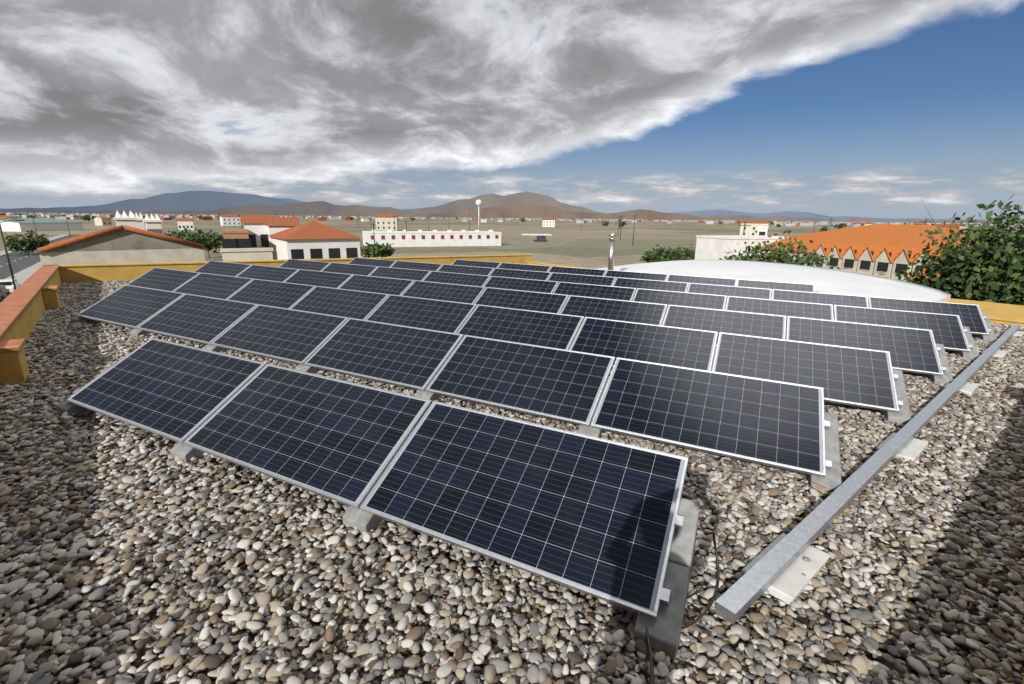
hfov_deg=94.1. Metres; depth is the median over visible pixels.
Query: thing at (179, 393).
solar panel
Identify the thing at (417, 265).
solar panel
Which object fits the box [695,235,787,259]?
building
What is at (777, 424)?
solar panel
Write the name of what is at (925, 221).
fence poles
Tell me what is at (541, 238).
white van
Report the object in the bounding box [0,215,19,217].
house
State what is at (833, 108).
sky
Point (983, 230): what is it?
cypress
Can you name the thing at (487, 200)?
mountains
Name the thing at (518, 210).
hills
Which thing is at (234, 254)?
wall
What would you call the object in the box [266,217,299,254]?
town house
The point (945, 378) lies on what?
concrete supports
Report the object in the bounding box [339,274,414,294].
solar panel
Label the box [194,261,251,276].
solar panel
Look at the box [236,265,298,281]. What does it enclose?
solar panel
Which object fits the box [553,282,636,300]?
solar panel
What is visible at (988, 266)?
tree
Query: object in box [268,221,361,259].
villa
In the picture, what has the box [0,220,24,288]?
street lamp
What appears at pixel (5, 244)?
street lamp
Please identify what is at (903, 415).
concrete supports
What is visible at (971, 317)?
solar panel
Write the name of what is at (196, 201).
mountains
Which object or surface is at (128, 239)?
neighbour house
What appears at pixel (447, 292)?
solar panel
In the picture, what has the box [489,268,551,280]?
solar panel
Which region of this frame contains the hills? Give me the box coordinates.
[175,203,983,223]
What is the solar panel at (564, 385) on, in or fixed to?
on the concrete supports at (831, 482)
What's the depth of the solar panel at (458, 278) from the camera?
13.26 m
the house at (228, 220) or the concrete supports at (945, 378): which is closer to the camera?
the concrete supports at (945, 378)
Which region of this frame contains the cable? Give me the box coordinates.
[645,625,653,683]
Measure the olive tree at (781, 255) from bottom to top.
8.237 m
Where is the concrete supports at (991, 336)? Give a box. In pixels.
[348,262,996,342]
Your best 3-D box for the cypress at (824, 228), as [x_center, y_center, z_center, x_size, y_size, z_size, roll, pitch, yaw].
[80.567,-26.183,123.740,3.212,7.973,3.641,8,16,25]
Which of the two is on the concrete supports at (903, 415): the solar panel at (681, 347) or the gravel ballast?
the solar panel at (681, 347)
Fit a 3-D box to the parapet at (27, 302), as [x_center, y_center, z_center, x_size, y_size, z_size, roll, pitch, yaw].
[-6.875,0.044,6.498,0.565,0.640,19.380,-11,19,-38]
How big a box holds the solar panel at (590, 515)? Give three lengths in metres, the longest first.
1.960 x 0.990 x 0.041 m
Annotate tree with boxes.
[4,230,53,254]
[81,214,94,222]
[164,227,210,245]
[184,230,223,257]
[360,241,395,257]
[615,219,626,228]
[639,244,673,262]
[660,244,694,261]
[719,230,849,269]
[831,223,845,228]
[880,194,1023,305]
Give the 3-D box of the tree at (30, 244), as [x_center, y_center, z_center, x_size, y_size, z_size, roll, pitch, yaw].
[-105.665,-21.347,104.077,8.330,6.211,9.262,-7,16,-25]
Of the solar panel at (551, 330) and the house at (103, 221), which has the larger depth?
the house at (103, 221)
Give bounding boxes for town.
[0,212,1023,228]
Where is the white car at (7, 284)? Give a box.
[0,279,19,291]
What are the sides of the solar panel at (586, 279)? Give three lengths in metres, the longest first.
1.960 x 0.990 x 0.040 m
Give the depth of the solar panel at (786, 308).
9.90 m
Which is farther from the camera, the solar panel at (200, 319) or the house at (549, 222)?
the house at (549, 222)
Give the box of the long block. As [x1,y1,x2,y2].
[362,230,501,246]
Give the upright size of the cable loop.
0.250 m
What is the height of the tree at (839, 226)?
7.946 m
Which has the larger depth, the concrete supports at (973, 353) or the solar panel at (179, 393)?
the concrete supports at (973, 353)
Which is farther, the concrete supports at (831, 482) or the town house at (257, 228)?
the town house at (257, 228)
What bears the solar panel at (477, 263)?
on the concrete supports
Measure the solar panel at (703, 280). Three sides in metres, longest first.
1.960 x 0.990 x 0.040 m
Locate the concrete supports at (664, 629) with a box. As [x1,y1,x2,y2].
[57,354,700,659]
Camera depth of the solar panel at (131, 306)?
8.72 m
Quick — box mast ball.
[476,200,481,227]
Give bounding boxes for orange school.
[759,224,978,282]
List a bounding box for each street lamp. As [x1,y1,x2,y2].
[0,218,17,277]
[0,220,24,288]
[33,217,47,247]
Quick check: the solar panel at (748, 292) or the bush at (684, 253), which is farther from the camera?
the bush at (684, 253)
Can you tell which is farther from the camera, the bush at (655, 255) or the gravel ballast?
the bush at (655, 255)
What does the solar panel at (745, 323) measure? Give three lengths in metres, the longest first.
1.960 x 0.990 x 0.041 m
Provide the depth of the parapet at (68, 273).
15.11 m
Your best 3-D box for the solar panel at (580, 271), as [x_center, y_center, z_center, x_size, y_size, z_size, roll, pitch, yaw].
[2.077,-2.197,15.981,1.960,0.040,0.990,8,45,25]
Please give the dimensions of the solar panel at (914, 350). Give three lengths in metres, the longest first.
1.960 x 0.990 x 0.040 m
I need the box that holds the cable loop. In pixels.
[681,532,719,628]
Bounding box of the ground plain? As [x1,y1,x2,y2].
[0,213,1019,301]
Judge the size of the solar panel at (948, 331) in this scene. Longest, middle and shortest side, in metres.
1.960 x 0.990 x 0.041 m
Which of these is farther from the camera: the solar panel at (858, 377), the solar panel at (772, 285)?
the solar panel at (772, 285)
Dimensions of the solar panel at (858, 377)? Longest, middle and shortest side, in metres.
1.960 x 0.990 x 0.040 m
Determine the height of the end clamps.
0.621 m
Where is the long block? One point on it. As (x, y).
(421, 238)
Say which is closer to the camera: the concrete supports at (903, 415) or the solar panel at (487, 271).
the concrete supports at (903, 415)
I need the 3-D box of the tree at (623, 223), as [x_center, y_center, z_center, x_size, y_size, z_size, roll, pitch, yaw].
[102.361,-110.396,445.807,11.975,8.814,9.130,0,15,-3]
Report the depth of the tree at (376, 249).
93.71 m
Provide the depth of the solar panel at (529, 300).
10.08 m
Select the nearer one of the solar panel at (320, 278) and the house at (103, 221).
the solar panel at (320, 278)
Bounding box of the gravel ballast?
[0,280,1023,683]
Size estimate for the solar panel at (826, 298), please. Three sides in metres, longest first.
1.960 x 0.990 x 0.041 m
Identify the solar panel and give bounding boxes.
[67,338,266,443]
[77,285,184,328]
[127,267,199,290]
[137,294,257,344]
[173,273,252,298]
[183,364,431,508]
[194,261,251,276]
[210,304,348,364]
[227,279,315,308]
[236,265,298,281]
[279,259,330,270]
[284,269,352,287]
[290,286,388,319]
[304,318,463,390]
[322,262,377,275]
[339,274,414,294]
[348,257,395,266]
[360,401,688,618]
[366,294,476,332]
[369,266,430,280]
[391,261,442,270]
[401,280,485,303]
[423,271,490,286]
[425,335,614,426]
[438,264,493,275]
[452,259,500,267]
[457,304,583,349]
[474,287,568,313]
[483,276,558,292]
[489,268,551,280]
[498,263,550,271]
[547,272,615,285]
[548,266,606,275]
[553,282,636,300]
[560,295,666,328]
[569,317,717,370]
[591,357,825,477]
[604,270,667,280]
[613,277,688,294]
[632,288,726,313]
[662,305,785,346]
[667,274,736,289]
[687,283,771,302]
[712,332,898,412]
[725,296,833,327]
[737,279,814,296]
[772,289,868,313]
[786,316,942,375]
[834,305,970,351]
[868,296,988,334]
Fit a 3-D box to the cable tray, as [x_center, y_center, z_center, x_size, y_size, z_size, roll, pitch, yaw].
[6.406,0.525,6.773,13.703,0.366,0.108,-11,19,-38]
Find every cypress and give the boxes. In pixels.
[819,225,828,231]
[974,225,987,232]
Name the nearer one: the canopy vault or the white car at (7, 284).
the canopy vault
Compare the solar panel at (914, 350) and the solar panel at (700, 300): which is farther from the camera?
the solar panel at (700, 300)
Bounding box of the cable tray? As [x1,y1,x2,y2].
[715,324,1020,623]
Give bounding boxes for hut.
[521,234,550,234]
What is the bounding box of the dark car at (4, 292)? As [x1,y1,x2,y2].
[0,285,9,300]
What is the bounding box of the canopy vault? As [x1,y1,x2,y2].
[597,260,950,301]
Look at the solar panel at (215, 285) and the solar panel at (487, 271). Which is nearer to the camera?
the solar panel at (215, 285)
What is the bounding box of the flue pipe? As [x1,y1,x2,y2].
[607,233,616,269]
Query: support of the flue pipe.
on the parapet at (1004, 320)
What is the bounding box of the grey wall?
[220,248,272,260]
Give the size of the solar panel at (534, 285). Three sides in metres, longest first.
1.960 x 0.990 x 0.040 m
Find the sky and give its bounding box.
[0,0,1023,219]
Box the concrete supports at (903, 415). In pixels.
[574,330,910,424]
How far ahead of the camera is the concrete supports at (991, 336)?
9.75 m
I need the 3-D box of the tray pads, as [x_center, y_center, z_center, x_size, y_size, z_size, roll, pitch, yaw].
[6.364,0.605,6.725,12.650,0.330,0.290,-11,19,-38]
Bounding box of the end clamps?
[73,263,990,604]
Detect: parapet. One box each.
[0,265,60,385]
[43,254,532,282]
[528,262,1023,326]
[946,298,1023,319]
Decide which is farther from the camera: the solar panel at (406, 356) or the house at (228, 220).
the house at (228, 220)
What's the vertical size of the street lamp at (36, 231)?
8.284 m
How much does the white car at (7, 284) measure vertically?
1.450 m
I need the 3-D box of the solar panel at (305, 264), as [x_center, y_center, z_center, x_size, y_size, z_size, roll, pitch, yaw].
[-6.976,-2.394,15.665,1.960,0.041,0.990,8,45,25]
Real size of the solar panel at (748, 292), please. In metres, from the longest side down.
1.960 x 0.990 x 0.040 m
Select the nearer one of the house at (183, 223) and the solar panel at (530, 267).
the solar panel at (530, 267)
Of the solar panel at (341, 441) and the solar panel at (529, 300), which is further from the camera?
the solar panel at (529, 300)
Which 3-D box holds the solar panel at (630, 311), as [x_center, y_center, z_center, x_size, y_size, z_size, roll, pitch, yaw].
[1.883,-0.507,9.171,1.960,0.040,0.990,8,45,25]
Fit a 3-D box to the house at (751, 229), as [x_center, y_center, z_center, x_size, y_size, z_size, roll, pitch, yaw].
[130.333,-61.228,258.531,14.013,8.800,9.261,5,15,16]
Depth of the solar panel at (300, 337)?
7.04 m
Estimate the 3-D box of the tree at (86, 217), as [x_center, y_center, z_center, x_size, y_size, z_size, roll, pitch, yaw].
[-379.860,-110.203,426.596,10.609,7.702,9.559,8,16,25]
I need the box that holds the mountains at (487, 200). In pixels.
[6,192,1020,223]
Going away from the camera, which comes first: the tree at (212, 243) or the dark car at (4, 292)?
the dark car at (4, 292)
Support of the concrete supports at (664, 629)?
on the gravel ballast
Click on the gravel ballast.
(130, 554)
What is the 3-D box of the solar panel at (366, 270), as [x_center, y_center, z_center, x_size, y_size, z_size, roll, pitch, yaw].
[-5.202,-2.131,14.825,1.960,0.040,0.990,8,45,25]
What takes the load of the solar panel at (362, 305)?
on the concrete supports at (903, 415)
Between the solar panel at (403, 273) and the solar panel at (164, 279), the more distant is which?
the solar panel at (403, 273)
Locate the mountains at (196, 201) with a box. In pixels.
[0,191,1018,221]
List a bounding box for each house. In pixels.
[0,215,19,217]
[34,210,205,265]
[94,217,111,225]
[176,218,193,229]
[219,214,240,225]
[221,229,251,247]
[241,215,270,247]
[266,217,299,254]
[375,215,397,230]
[542,218,555,226]
[737,221,768,234]
[860,222,874,225]
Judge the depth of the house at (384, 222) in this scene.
305.36 m
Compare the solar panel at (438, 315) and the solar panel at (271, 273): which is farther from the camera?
the solar panel at (271, 273)
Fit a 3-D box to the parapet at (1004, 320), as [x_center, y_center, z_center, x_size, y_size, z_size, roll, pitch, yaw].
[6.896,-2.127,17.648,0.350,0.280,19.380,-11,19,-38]
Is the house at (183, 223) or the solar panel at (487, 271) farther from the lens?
the house at (183, 223)
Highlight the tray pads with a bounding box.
[741,329,1023,604]
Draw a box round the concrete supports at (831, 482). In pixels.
[71,315,841,496]
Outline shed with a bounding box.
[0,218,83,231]
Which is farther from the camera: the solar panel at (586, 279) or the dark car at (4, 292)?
the dark car at (4, 292)
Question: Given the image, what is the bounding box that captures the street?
[0,234,78,284]
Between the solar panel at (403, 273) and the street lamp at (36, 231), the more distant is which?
the street lamp at (36, 231)
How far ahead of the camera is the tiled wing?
32.64 m
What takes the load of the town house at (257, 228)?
on the ground plain
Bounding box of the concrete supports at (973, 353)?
[281,264,978,359]
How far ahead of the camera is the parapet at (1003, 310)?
16.77 m
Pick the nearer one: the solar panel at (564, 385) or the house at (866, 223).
the solar panel at (564, 385)
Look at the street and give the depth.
89.77 m
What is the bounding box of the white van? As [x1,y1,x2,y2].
[534,236,546,241]
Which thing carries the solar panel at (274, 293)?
on the concrete supports at (903, 415)
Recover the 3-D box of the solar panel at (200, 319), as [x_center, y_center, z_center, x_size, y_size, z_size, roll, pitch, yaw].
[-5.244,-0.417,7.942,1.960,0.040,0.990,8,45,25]
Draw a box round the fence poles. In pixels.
[239,214,946,245]
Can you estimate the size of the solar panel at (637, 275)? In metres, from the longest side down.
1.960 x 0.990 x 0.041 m
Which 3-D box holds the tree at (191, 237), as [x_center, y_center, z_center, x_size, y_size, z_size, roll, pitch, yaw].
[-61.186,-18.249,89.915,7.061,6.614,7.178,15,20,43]
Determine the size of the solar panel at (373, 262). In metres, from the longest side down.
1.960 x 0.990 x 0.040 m
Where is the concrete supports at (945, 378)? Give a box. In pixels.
[195,270,952,384]
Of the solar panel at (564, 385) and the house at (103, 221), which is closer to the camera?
the solar panel at (564, 385)
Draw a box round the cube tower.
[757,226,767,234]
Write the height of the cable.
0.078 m
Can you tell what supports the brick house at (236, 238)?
on the ground plain
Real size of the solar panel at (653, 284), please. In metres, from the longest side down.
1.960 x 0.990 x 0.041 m

